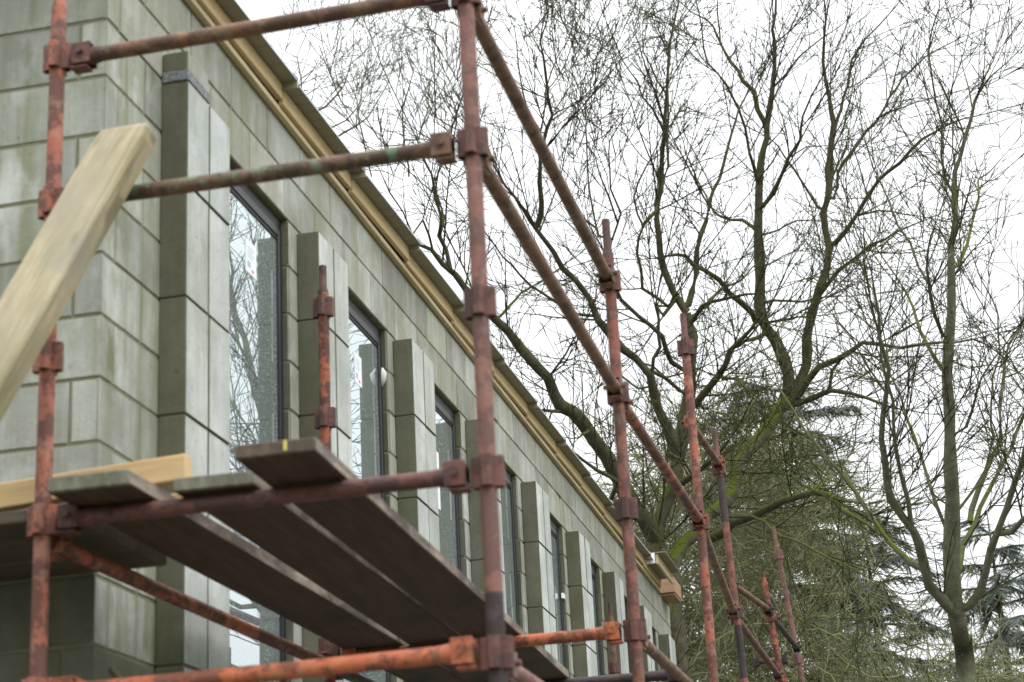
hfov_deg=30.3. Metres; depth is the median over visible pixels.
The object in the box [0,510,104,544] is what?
scaffold board
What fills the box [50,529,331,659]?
scaffold ledger
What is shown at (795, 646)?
horizontal scaffold bar
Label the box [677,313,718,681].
scaffold standard
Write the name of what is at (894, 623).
conifer tree
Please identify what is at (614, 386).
scaffold ledger
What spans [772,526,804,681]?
scaffold standard
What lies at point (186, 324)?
block building
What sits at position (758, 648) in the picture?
scaffold ledger
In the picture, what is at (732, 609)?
scaffold ledger
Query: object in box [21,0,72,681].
scaffold standard
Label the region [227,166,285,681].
window
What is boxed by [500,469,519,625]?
window
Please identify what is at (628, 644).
window
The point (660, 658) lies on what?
scaffold ledger
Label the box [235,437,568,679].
scaffold board
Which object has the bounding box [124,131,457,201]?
scaffold transom
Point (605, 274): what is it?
scaffold ledger
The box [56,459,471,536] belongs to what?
scaffold transom
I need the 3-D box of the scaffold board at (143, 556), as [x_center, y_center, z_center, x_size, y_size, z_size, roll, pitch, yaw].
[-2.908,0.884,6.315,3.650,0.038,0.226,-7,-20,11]
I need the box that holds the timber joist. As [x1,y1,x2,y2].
[0,454,191,511]
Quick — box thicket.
[528,291,1023,681]
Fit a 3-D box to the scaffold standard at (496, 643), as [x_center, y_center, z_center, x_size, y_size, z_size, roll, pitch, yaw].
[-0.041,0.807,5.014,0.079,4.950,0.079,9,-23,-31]
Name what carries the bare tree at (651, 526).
on the ground
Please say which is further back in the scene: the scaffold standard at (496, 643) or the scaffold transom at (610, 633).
the scaffold transom at (610, 633)
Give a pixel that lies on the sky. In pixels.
(1005, 303)
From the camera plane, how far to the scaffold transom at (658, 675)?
8.65 m
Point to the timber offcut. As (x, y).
(176, 495)
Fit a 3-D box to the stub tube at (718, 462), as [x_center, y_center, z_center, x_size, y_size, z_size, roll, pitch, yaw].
[1.256,0.670,12.346,0.094,0.111,1.029,-8,-20,15]
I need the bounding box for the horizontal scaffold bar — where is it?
[775,614,801,652]
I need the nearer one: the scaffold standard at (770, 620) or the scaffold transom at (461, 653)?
the scaffold transom at (461, 653)
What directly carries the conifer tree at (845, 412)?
on the ground
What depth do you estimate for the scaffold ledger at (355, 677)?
8.01 m
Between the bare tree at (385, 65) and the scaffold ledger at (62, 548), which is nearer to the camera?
the scaffold ledger at (62, 548)
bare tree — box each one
[259,0,569,176]
[285,0,901,673]
[531,0,1023,681]
[682,0,1023,681]
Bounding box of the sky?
[236,0,1023,681]
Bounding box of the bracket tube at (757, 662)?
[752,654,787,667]
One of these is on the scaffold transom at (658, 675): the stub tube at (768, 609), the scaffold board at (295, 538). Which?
the scaffold board at (295, 538)
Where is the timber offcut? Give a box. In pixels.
[171,493,182,497]
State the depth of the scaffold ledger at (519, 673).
5.16 m
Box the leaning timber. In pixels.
[0,123,155,421]
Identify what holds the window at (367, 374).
in the block building
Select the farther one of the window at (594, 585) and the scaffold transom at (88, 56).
the window at (594, 585)
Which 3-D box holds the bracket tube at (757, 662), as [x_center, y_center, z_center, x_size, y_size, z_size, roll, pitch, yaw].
[2.382,2.955,17.460,0.326,0.094,0.096,-7,-20,11]
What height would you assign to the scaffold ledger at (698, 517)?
0.103 m
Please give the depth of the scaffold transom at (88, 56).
5.78 m
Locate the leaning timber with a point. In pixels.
(48, 275)
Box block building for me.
[0,0,681,681]
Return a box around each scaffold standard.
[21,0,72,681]
[313,265,340,681]
[450,0,514,681]
[599,218,647,681]
[608,603,619,674]
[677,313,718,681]
[712,428,747,681]
[761,572,787,681]
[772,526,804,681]
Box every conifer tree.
[674,368,949,681]
[774,524,981,681]
[902,514,1023,681]
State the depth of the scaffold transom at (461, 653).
5.08 m
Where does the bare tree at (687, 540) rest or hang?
on the ground
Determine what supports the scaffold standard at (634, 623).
on the gravel path
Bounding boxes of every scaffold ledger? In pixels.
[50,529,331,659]
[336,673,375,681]
[456,0,617,288]
[463,150,625,400]
[507,651,542,681]
[610,396,707,528]
[642,635,692,681]
[693,526,739,617]
[728,615,783,680]
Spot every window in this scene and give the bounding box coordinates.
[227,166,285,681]
[348,296,390,681]
[434,392,460,571]
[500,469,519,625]
[550,519,566,668]
[591,564,602,675]
[624,600,631,672]
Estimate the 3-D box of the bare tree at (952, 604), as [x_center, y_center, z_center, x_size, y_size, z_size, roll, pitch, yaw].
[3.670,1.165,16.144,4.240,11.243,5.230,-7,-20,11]
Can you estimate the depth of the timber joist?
5.52 m
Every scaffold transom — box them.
[52,636,479,681]
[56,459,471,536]
[70,0,450,74]
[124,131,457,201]
[341,621,623,655]
[542,665,681,681]
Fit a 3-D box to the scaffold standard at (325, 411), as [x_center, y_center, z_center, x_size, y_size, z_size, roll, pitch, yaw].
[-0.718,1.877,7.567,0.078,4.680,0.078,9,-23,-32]
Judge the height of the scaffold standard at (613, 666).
4.560 m
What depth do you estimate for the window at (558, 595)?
14.14 m
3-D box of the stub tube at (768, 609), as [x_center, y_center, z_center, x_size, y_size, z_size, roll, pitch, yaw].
[1.894,2.034,14.967,0.094,0.172,0.840,-12,-21,25]
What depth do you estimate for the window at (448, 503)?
11.13 m
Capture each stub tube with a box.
[682,415,725,470]
[727,579,774,616]
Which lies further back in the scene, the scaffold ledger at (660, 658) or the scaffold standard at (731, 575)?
the scaffold standard at (731, 575)
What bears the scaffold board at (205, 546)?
on the scaffold transom at (658, 675)
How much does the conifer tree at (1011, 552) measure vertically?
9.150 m
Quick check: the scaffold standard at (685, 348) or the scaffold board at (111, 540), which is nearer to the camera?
the scaffold board at (111, 540)
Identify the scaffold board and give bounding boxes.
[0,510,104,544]
[0,523,136,564]
[0,541,166,582]
[48,469,465,681]
[173,471,487,681]
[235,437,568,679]

